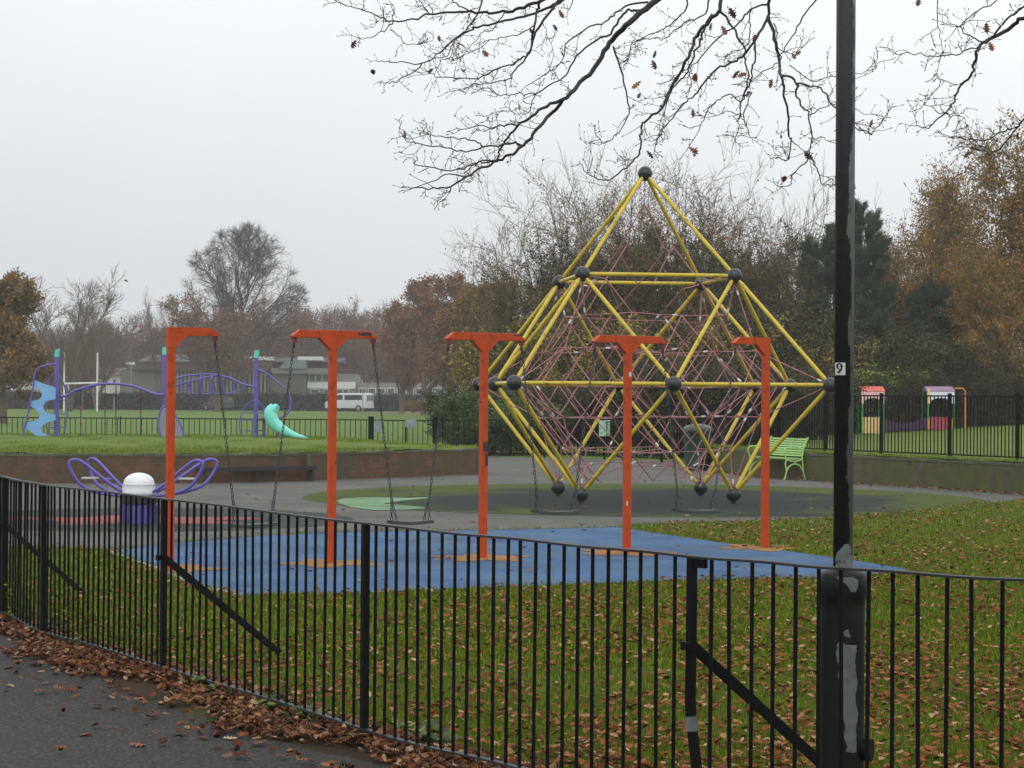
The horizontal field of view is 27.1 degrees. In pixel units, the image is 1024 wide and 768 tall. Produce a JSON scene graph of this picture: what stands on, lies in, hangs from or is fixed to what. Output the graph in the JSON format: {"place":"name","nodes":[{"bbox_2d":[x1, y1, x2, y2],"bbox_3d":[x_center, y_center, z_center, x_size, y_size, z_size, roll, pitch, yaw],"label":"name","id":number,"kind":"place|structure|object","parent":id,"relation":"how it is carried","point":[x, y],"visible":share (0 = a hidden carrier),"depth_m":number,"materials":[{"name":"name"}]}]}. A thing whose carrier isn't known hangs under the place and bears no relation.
{"place":"outdoors","nodes":[
{"label":"outdoors","id":0,"kind":"place"},
{"bbox_2d":[1,508,351,531],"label":"dark safety surface","id":1,"kind":"object","parent":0,"point":[265,519],"visible":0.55,"depth_m":27.91,"materials":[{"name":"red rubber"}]},
{"bbox_2d":[9,515,259,524],"bbox_3d":[-5.006,1.776,27.812,3.361,0.001,2.404,0,0,0],"label":"red safety surface","id":2,"kind":"object","parent":1,"relation":"on","point":[197,520],"visible":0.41,"depth_m":27.71,"materials":[{"name":"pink rubber"}]},
{"bbox_2d":[67,457,218,523],"bbox_3d":[-4.722,1.374,27.193,1.849,0.857,0.573,0,0,0],"label":"spinner","id":3,"kind":"object","parent":2,"relation":"on","point":[139,483],"visible":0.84,"depth_m":27.01,"materials":[{"name":"purple paint"}]},
{"bbox_2d":[0,633,388,767],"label":"asphalt path","id":4,"kind":"structure","parent":0,"point":[36,727],"depth_m":10.25,"materials":[{"name":"grey asphalt"}]},
{"bbox_2d":[3,647,362,767],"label":"leaf litter","id":5,"kind":"object","parent":4,"relation":"on","point":[235,742],"visible":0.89,"depth_m":11.05,"materials":[{"name":"brown plant"}]},
{"bbox_2d":[121,355,273,395],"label":"school hall","id":6,"kind":"structure","parent":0,"point":[143,377],"depth_m":248.00,"materials":[{"name":"grey glass"}]},
{"bbox_2d":[0,432,476,453],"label":"terrace ground","id":7,"kind":"structure","parent":0,"point":[75,441],"depth_m":46.46,"materials":[{"name":"green plant"}]},
{"bbox_2d":[22,347,306,437],"bbox_3d":[-8.768,0.275,53.927,7.290,2.484,0.787,0,0,0],"label":"play structure","id":8,"kind":"object","parent":7,"relation":"on","point":[270,417],"visible":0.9,"depth_m":53.82,"materials":[{"name":"purple paint"}]},
{"bbox_2d":[0,443,1023,462],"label":"terrace grass","id":9,"kind":"structure","parent":7,"relation":"on","point":[58,451],"depth_m":40.30,"materials":[{"name":"green plant"}]},
{"bbox_2d":[0,626,517,766],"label":"soil verge","id":10,"kind":"structure","parent":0,"point":[146,688],"depth_m":10.98,"materials":[{"name":"brown soil"}]},
{"bbox_2d":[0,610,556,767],"bbox_3d":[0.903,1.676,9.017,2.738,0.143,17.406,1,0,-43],"label":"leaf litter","id":11,"kind":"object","parent":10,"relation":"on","point":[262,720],"visible":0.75,"depth_m":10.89,"materials":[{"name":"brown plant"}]},
{"bbox_2d":[0,475,1023,767],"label":"metal fence","id":12,"kind":"object","parent":10,"relation":"on","point":[42,499],"visible":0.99,"depth_m":9.78,"materials":[{"name":"metal"}]},
{"bbox_2d":[820,0,873,767],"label":"lamp column","id":13,"kind":"structure","parent":10,"relation":"on","point":[854,588],"depth_m":7.97,"materials":[{"name":"black metal"}]},
{"bbox_2d":[843,610,857,767],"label":"door","id":14,"kind":"structure","parent":13,"relation":"in","point":[850,618],"depth_m":7.91,"materials":[{"name":"black paint"}]},
{"bbox_2d":[250,356,444,395],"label":"school building","id":15,"kind":"structure","parent":0,"point":[309,374],"depth_m":247.88,"materials":[{"name":"brick"}]},
{"bbox_2d":[0,409,712,462],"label":"ground","id":16,"kind":"structure","parent":0,"point":[394,431],"depth_m":121.05,"materials":[{"name":"green plant"}]},
{"bbox_2d":[0,267,54,423],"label":"autumn tree","id":17,"kind":"object","parent":16,"relation":"on","point":[22,354],"visible":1,"depth_m":116.99,"materials":[{"name":"brown plant"}]},
{"bbox_2d":[15,263,126,410],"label":"bare tree","id":18,"kind":"object","parent":16,"relation":"on","point":[84,313],"visible":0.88,"depth_m":203.89,"materials":[{"name":"grey plant"}]},
{"bbox_2d":[57,302,141,409],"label":"bare tree","id":19,"kind":"object","parent":16,"relation":"on","point":[107,365],"visible":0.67,"depth_m":221.90,"materials":[{"name":"brown plant"}]},
{"bbox_2d":[142,286,179,392],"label":"bare tree","id":20,"kind":"object","parent":16,"relation":"on","point":[147,324],"visible":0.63,"depth_m":239.87,"materials":[{"name":"grey plant"}]},
{"bbox_2d":[0,416,367,438],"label":"metal fence","id":21,"kind":"object","parent":16,"relation":"on","point":[96,418],"visible":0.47,"depth_m":59.18,"materials":[{"name":"metal"}]},
{"bbox_2d":[150,290,275,410],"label":"bare tree","id":22,"kind":"object","parent":16,"relation":"on","point":[225,339],"visible":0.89,"depth_m":213.19,"materials":[{"name":"grey plant"}]},
{"bbox_2d":[6,390,440,411],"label":"hedge","id":23,"kind":"object","parent":16,"relation":"on","point":[188,401],"visible":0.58,"depth_m":229.49,"materials":[{"name":"green plant"}]},
{"bbox_2d":[6,294,459,391],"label":"distant wood","id":24,"kind":"object","parent":16,"relation":"on","point":[321,323],"depth_m":277.94,"materials":[{"name":"plant"}]},
{"bbox_2d":[179,221,310,394],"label":"bare tree","id":25,"kind":"object","parent":16,"relation":"on","point":[230,302],"visible":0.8,"depth_m":231.79,"materials":[{"name":"grey plant"}]},
{"bbox_2d":[232,300,329,357],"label":"bare tree","id":26,"kind":"object","parent":16,"relation":"on","point":[287,353],"visible":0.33,"depth_m":263.16,"materials":[{"name":"grey plant"}]},
{"bbox_2d":[330,320,378,382],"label":"bare tree","id":27,"kind":"object","parent":16,"relation":"on","point":[345,368],"visible":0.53,"depth_m":267.69,"materials":[{"name":"grey plant"}]},
{"bbox_2d":[369,298,429,412],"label":"autumn tree","id":28,"kind":"object","parent":16,"relation":"on","point":[396,361],"visible":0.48,"depth_m":203.79,"materials":[{"name":"brown plant"}]},
{"bbox_2d":[385,272,449,414],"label":"autumn tree","id":29,"kind":"object","parent":16,"relation":"on","point":[406,324],"visible":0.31,"depth_m":189.01,"materials":[{"name":"brown plant"}]},
{"bbox_2d":[396,269,471,392],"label":"autumn tree","id":30,"kind":"object","parent":16,"relation":"on","point":[431,308],"visible":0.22,"depth_m":175.69,"materials":[{"name":"brown plant"}]},
{"bbox_2d":[413,282,477,390],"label":"autumn tree","id":31,"kind":"object","parent":16,"relation":"on","point":[441,331],"visible":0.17,"depth_m":159.36,"materials":[{"name":"brown plant"}]},
{"bbox_2d":[432,385,534,454],"bbox_3d":[-0.794,1.091,61.584,2.998,2.292,2.896,0,0,4],"label":"shrub","id":32,"kind":"object","parent":16,"relation":"on","point":[456,404],"visible":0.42,"depth_m":61.14,"materials":[{"name":"green plant"}]},
{"bbox_2d":[446,276,521,392],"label":"autumn tree","id":33,"kind":"object","parent":16,"relation":"on","point":[460,300],"visible":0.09,"depth_m":138.79,"materials":[{"name":"brown plant"}]},
{"bbox_2d":[437,313,558,393],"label":"shrub","id":34,"kind":"object","parent":16,"relation":"on","point":[471,355],"visible":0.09,"depth_m":80.31,"materials":[{"name":"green plant"}]},
{"bbox_2d":[456,400,541,455],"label":"shrub","id":35,"kind":"object","parent":16,"relation":"on","point":[496,430],"visible":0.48,"depth_m":60.11,"materials":[{"name":"green plant"}]},
{"bbox_2d":[436,202,605,368],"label":"scrub tree","id":36,"kind":"object","parent":16,"relation":"on","point":[490,287],"visible":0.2,"depth_m":89.75,"materials":[{"name":"brown plant"}]},
{"bbox_2d":[467,261,580,374],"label":"scrub tree","id":37,"kind":"object","parent":16,"relation":"on","point":[500,313],"visible":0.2,"depth_m":83.32,"materials":[{"name":"brown plant"}]},
{"bbox_2d":[494,393,577,454],"bbox_3d":[0.495,1.232,61.832,2.966,1.964,2.864,1,0,-28],"label":"shrub","id":38,"kind":"object","parent":16,"relation":"on","point":[546,414],"visible":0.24,"depth_m":61.44,"materials":[{"name":"green plant"}]},
{"bbox_2d":[450,190,629,332],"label":"scrub tree","id":39,"kind":"object","parent":16,"relation":"on","point":[516,275],"visible":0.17,"depth_m":95.69,"materials":[{"name":"brown plant"}]},
{"bbox_2d":[440,419,659,459],"bbox_3d":[1.242,1.490,56.961,7.550,1.080,1.260,0,0,38],"label":"metal fence","id":40,"kind":"object","parent":16,"relation":"on","point":[562,421],"visible":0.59,"depth_m":57.41,"materials":[{"name":"metal"}]},
{"bbox_2d":[489,230,625,335],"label":"scrub tree","id":41,"kind":"object","parent":16,"relation":"on","point":[546,285],"visible":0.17,"depth_m":82.04,"materials":[{"name":"brown plant"}]},
{"bbox_2d":[469,169,660,328],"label":"scrub tree","id":42,"kind":"object","parent":16,"relation":"on","point":[572,223],"visible":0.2,"depth_m":88.01,"materials":[{"name":"brown plant"}]},
{"bbox_2d":[533,379,607,453],"bbox_3d":[2.196,0.964,63.103,3.257,2.283,2.989,0,0,15],"label":"shrub","id":43,"kind":"object","parent":16,"relation":"on","point":[560,396],"visible":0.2,"depth_m":62.64,"materials":[{"name":"green plant"}]},
{"bbox_2d":[515,309,654,392],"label":"shrub","id":44,"kind":"object","parent":16,"relation":"on","point":[576,342],"visible":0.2,"depth_m":76.60,"materials":[{"name":"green plant"}]},
{"bbox_2d":[527,221,665,334],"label":"scrub tree","id":45,"kind":"object","parent":16,"relation":"on","point":[628,259],"visible":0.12,"depth_m":84.33,"materials":[{"name":"grey plant"}]},
{"bbox_2d":[567,374,641,454],"bbox_3d":[3.071,0.910,61.907,3.137,2.396,3.417,0,0,-4],"label":"shrub","id":46,"kind":"object","parent":16,"relation":"on","point":[592,405],"visible":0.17,"depth_m":61.55,"materials":[{"name":"green plant"}]},
{"bbox_2d":[517,148,717,310],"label":"scrub tree","id":47,"kind":"object","parent":16,"relation":"on","point":[550,204],"visible":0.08,"depth_m":92.99,"materials":[{"name":"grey plant"}]},
{"bbox_2d":[564,206,705,339],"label":"scrub tree","id":48,"kind":"object","parent":16,"relation":"on","point":[623,307],"visible":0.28,"depth_m":82.85,"materials":[{"name":"brown plant"}]},
{"bbox_2d":[522,133,749,309],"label":"scrub tree","id":49,"kind":"object","parent":16,"relation":"on","point":[606,185],"visible":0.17,"depth_m":97.96,"materials":[{"name":"grey plant"}]},
{"bbox_2d":[555,153,735,324],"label":"scrub tree","id":50,"kind":"object","parent":16,"relation":"on","point":[641,213],"visible":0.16,"depth_m":91.16,"materials":[{"name":"grey plant"}]},
{"bbox_2d":[592,367,704,455],"bbox_3d":[4.166,0.798,60.935,3.759,2.635,3.451,1,0,-23],"label":"shrub","id":51,"kind":"object","parent":16,"relation":"on","point":[618,400],"visible":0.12,"depth_m":60.56,"materials":[{"name":"green plant"}]},
{"bbox_2d":[590,308,725,439],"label":"shrub","id":52,"kind":"object","parent":16,"relation":"on","point":[637,331],"visible":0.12,"depth_m":76.76,"materials":[{"name":"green plant"}]},
{"bbox_2d":[602,208,755,341],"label":"scrub tree","id":53,"kind":"object","parent":16,"relation":"on","point":[661,304],"visible":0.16,"depth_m":84.74,"materials":[{"name":"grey plant"}]},
{"bbox_2d":[620,357,738,456],"bbox_3d":[4.783,0.650,60.151,3.860,2.948,4.205,1,0,-42],"label":"shrub","id":54,"kind":"object","parent":16,"relation":"on","point":[706,398],"visible":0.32,"depth_m":59.23,"materials":[{"name":"green plant"}]},
{"bbox_2d":[575,134,790,315],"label":"scrub tree","id":55,"kind":"object","parent":16,"relation":"on","point":[685,225],"visible":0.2,"depth_m":95.97,"materials":[{"name":"grey plant"}]},
{"bbox_2d":[641,356,771,454],"bbox_3d":[5.396,0.653,59.967,3.859,2.948,4.205,0,0,29],"label":"shrub","id":56,"kind":"object","parent":16,"relation":"on","point":[732,392],"visible":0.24,"depth_m":59.16,"materials":[{"name":"green plant"}]},
{"bbox_2d":[637,220,776,347],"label":"scrub tree","id":57,"kind":"object","parent":16,"relation":"on","point":[746,271],"visible":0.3,"depth_m":82.27,"materials":[{"name":"brown plant"}]},
{"bbox_2d":[633,162,799,317],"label":"scrub tree","id":58,"kind":"object","parent":16,"relation":"on","point":[731,232],"visible":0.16,"depth_m":89.14,"materials":[{"name":"grey plant"}]},
{"bbox_2d":[668,232,807,327],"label":"scrub tree","id":59,"kind":"object","parent":16,"relation":"on","point":[781,274],"visible":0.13,"depth_m":85.39,"materials":[{"name":"grey plant"}]},
{"bbox_2d":[669,349,814,444],"bbox_3d":[6.522,0.581,60.856,4.460,3.127,4.094,0,0,10],"label":"shrub","id":60,"kind":"object","parent":16,"relation":"on","point":[779,379],"visible":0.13,"depth_m":60.15,"materials":[{"name":"green plant"}]},
{"bbox_2d":[718,252,825,335],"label":"scrub tree","id":61,"kind":"object","parent":16,"relation":"on","point":[785,302],"visible":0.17,"depth_m":83.24,"materials":[{"name":"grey plant"}]},
{"bbox_2d":[112,527,905,595],"bbox_3d":[-0.475,1.776,22.147,6.966,0.001,7.621,1,0,-22],"label":"blue safety surface","id":62,"kind":"object","parent":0,"point":[607,536],"visible":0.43,"depth_m":21.45,"materials":[{"name":"rubber"}]},
{"bbox_2d":[116,564,226,573],"bbox_3d":[-3.201,1.741,19.999,1.018,0.001,1.110,0,0,0],"label":"orange safety surface","id":63,"kind":"object","parent":62,"relation":"on","point":[190,567],"visible":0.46,"depth_m":20.05,"materials":[{"name":"rubber"}]},
{"bbox_2d":[165,327,219,568],"bbox_3d":[-3.031,0.624,20.106,0.512,2.315,0.076,1,0,-29],"label":"swing post","id":64,"kind":"object","parent":63,"relation":"on","point":[176,337],"visible":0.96,"depth_m":19.98,"materials":[{"name":"orange metal"}]},
{"bbox_2d":[214,341,294,527],"bbox_3d":[-2.480,0.472,20.418,0.842,1.816,0.170,1,0,-29],"label":"swing","id":65,"kind":"object","parent":64,"relation":"hanging from","point":[265,524],"visible":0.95,"depth_m":20.37,"materials":[{"name":"black rubber"}]},
{"bbox_2d":[280,559,381,567],"bbox_3d":[-1.778,1.755,20.769,1.050,0.001,1.079,0,0,0],"label":"orange safety surface","id":66,"kind":"object","parent":62,"relation":"on","point":[320,563],"visible":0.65,"depth_m":20.75,"materials":[{"name":"rubber"}]},
{"bbox_2d":[290,330,376,562],"bbox_3d":[-1.754,0.634,20.826,0.917,2.320,0.078,1,0,-29],"label":"swing post","id":67,"kind":"object","parent":66,"relation":"on","point":[332,341],"visible":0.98,"depth_m":20.79,"materials":[{"name":"orange metal"}]},
{"bbox_2d":[372,344,449,524],"bbox_3d":[-1.016,0.488,21.245,0.866,1.838,0.170,1,0,-29],"label":"swing","id":68,"kind":"object","parent":67,"relation":"hanging from","point":[419,522],"visible":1,"depth_m":21.19,"materials":[{"name":"black metal"}]},
{"bbox_2d":[431,553,531,560],"bbox_3d":[-0.327,1.770,21.671,1.091,0.001,1.061,0,0,0],"label":"orange safety surface","id":69,"kind":"object","parent":62,"relation":"on","point":[489,557],"visible":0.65,"depth_m":21.63,"materials":[{"name":"rubber"}]},
{"bbox_2d":[444,332,525,557],"bbox_3d":[-0.279,0.643,21.660,0.917,2.330,0.078,1,0,-29],"label":"swing post","id":70,"kind":"object","parent":69,"relation":"on","point":[483,343],"visible":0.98,"depth_m":21.62,"materials":[{"name":"orange metal"}]},
{"bbox_2d":[520,346,595,514],"bbox_3d":[0.480,0.469,22.091,0.914,1.780,0.170,1,0,-29],"label":"swing","id":71,"kind":"object","parent":70,"relation":"hanging from","point":[567,512],"visible":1,"depth_m":22.03,"materials":[{"name":"black rubber"}]},
{"bbox_2d":[582,548,678,555],"bbox_3d":[1.253,1.785,22.524,1.041,0.001,1.094,0,0,0],"label":"orange safety surface","id":72,"kind":"object","parent":62,"relation":"on","point":[603,552],"visible":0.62,"depth_m":22.34,"materials":[{"name":"rubber"}]},
{"bbox_2d":[591,335,666,552],"bbox_3d":[1.238,0.656,22.517,0.917,2.335,0.077,1,0,-29],"label":"swing post","id":73,"kind":"object","parent":72,"relation":"on","point":[627,346],"visible":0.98,"depth_m":22.48,"materials":[{"name":"orange metal"}]},
{"bbox_2d":[717,544,811,550],"bbox_3d":[2.767,1.800,23.334,1.067,0.001,1.091,0,0,0],"label":"orange safety surface","id":74,"kind":"object","parent":62,"relation":"on","point":[752,547],"visible":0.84,"depth_m":23.32,"materials":[{"name":"rubber"}]},
{"bbox_2d":[731,337,770,547],"bbox_3d":[2.617,0.662,23.298,0.482,2.350,0.076,1,0,-29],"label":"swing post","id":75,"kind":"object","parent":74,"relation":"on","point":[762,345],"visible":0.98,"depth_m":23.37,"materials":[{"name":"orange metal"}]},
{"bbox_2d":[0,0,1023,391],"label":"sky","id":76,"kind":"structure","parent":0,"point":[133,132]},
{"bbox_2d":[2,500,1023,767],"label":"lawn","id":77,"kind":"structure","parent":0,"point":[716,696],"depth_m":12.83,"materials":[{"name":"green plant"}]},
{"bbox_2d":[8,498,1023,669],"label":"lawn grass","id":78,"kind":"structure","parent":77,"relation":"on","point":[985,636],"depth_m":16.27,"materials":[{"name":"green plant"}]},
{"bbox_2d":[8,497,1023,767],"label":"fallen leaves","id":79,"kind":"object","parent":77,"relation":"on","point":[806,723],"depth_m":12.63,"materials":[{"name":"brown plant"}]},
{"bbox_2d":[322,0,1023,209],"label":"oak tree","id":80,"kind":"object","parent":77,"relation":"on","point":[648,6],"visible":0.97,"depth_m":12.88,"materials":[{"name":"brown plant"}]},
{"bbox_2d":[8,457,1023,548],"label":"playground paving","id":81,"kind":"structure","parent":0,"point":[501,470],"depth_m":35.31,"materials":[{"name":"grey asphalt"}]},
{"bbox_2d":[0,448,478,482],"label":"retaining wall","id":82,"kind":"structure","parent":81,"relation":"on","point":[44,467],"depth_m":40.20,"materials":[{"name":"red brick"}]},
{"bbox_2d":[303,484,992,516],"bbox_3d":[2.195,1.870,34.889,11.186,0.001,11.200,0,0,0],"label":"mossy safety surface","id":83,"kind":"object","parent":81,"relation":"on","point":[604,500],"visible":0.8,"depth_m":34.18,"materials":[{"name":"rubber"}]},
{"bbox_2d":[472,166,833,503],"bbox_3d":[2.132,-0.820,34.237,5.062,5.398,5.062,0,0,-7],"label":"climbing net","id":84,"kind":"object","parent":83,"relation":"on","point":[701,283],"visible":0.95,"depth_m":33.66,"materials":[{"name":"metal"}]},
{"bbox_2d":[713,447,1023,493],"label":"retaining wall","id":85,"kind":"structure","parent":81,"relation":"on","point":[982,475],"depth_m":40.14,"materials":[{"name":"brick"}]},
{"bbox_2d":[729,424,1023,461],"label":"terrace ground","id":86,"kind":"structure","parent":0,"point":[939,442],"depth_m":58.21,"materials":[{"name":"green plant"}]},
{"bbox_2d":[677,311,798,366],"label":"shrub","id":87,"kind":"object","parent":86,"relation":"on","point":[716,344],"visible":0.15,"depth_m":76.70,"materials":[{"name":"green plant"}]},
{"bbox_2d":[699,295,834,373],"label":"shrub","id":88,"kind":"object","parent":86,"relation":"on","point":[786,351],"visible":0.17,"depth_m":77.49,"materials":[{"name":"green plant"}]},
{"bbox_2d":[763,303,871,368],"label":"shrub","id":89,"kind":"object","parent":86,"relation":"on","point":[829,331],"visible":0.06,"depth_m":78.61,"materials":[{"name":"green plant"}]},
{"bbox_2d":[793,221,875,346],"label":"pine tree","id":90,"kind":"object","parent":86,"relation":"on","point":[824,253],"visible":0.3,"depth_m":85.68,"materials":[{"name":"green plant"}]},
{"bbox_2d":[785,331,891,429],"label":"shrub","id":91,"kind":"object","parent":86,"relation":"on","point":[828,356],"visible":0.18,"depth_m":77.74,"materials":[{"name":"green plant"}]},
{"bbox_2d":[660,393,1023,461],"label":"metal fence","id":92,"kind":"object","parent":86,"relation":"on","point":[824,431],"visible":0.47,"depth_m":42.71,"materials":[{"name":"black metal"}]},
{"bbox_2d":[831,198,905,343],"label":"pine tree","id":93,"kind":"object","parent":86,"relation":"on","point":[870,224],"visible":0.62,"depth_m":83.58,"materials":[{"name":"green plant"}]},
{"bbox_2d":[832,316,939,379],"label":"shrub","id":94,"kind":"object","parent":86,"relation":"on","point":[892,345],"visible":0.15,"depth_m":78.29,"materials":[{"name":"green plant"}]},
{"bbox_2d":[862,355,955,431],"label":"shrub","id":95,"kind":"object","parent":86,"relation":"on","point":[918,387],"visible":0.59,"depth_m":76.35,"materials":[{"name":"green plant"}]},
{"bbox_2d":[857,386,965,434],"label":"play house","id":96,"kind":"structure","parent":86,"relation":"on","point":[929,389],"depth_m":74.99,"materials":[{"name":"red plastic"}]},
{"bbox_2d":[857,321,985,417],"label":"shrub","id":97,"kind":"object","parent":86,"relation":"on","point":[927,357],"visible":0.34,"depth_m":77.79,"materials":[{"name":"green plant"}]},
{"bbox_2d":[878,281,970,348],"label":"pine tree","id":98,"kind":"object","parent":86,"relation":"on","point":[917,303],"visible":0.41,"depth_m":82.62,"materials":[{"name":"green plant"}]},
{"bbox_2d":[870,153,1020,352],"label":"birch tree","id":99,"kind":"object","parent":86,"relation":"on","point":[939,254],"visible":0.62,"depth_m":84.00,"materials":[{"name":"brown plant"}]},
{"bbox_2d":[895,162,1023,356],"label":"birch tree","id":100,"kind":"object","parent":86,"relation":"on","point":[932,216],"visible":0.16,"depth_m":92.16,"materials":[{"name":"brown plant"}]},
{"bbox_2d":[908,118,1023,340],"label":"birch tree","id":101,"kind":"object","parent":86,"relation":"on","point":[989,161],"visible":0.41,"depth_m":86.80,"materials":[{"name":"brown plant"}]},
{"bbox_2d":[927,361,1007,427],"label":"shrub","id":102,"kind":"object","parent":86,"relation":"on","point":[973,391],"visible":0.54,"depth_m":76.88,"materials":[{"name":"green plant"}]},
{"bbox_2d":[918,329,1023,425],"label":"shrub","id":103,"kind":"object","parent":86,"relation":"on","point":[981,369],"visible":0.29,"depth_m":77.69,"materials":[{"name":"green plant"}]},
{"bbox_2d":[939,232,1023,367],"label":"birch tree","id":104,"kind":"object","parent":86,"relation":"on","point":[1003,326],"visible":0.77,"depth_m":81.36,"materials":[{"name":"brown plant"}]},
{"bbox_2d":[957,366,1023,425],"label":"shrub","id":105,"kind":"object","parent":86,"relation":"on","point":[990,388],"visible":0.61,"depth_m":76.67,"materials":[{"name":"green plant"}]},
{"bbox_2d":[965,101,1023,350],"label":"birch tree","id":106,"kind":"object","parent":86,"relation":"on","point":[1016,176],"visible":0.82,"depth_m":83.87,"materials":[{"name":"brown plant"}]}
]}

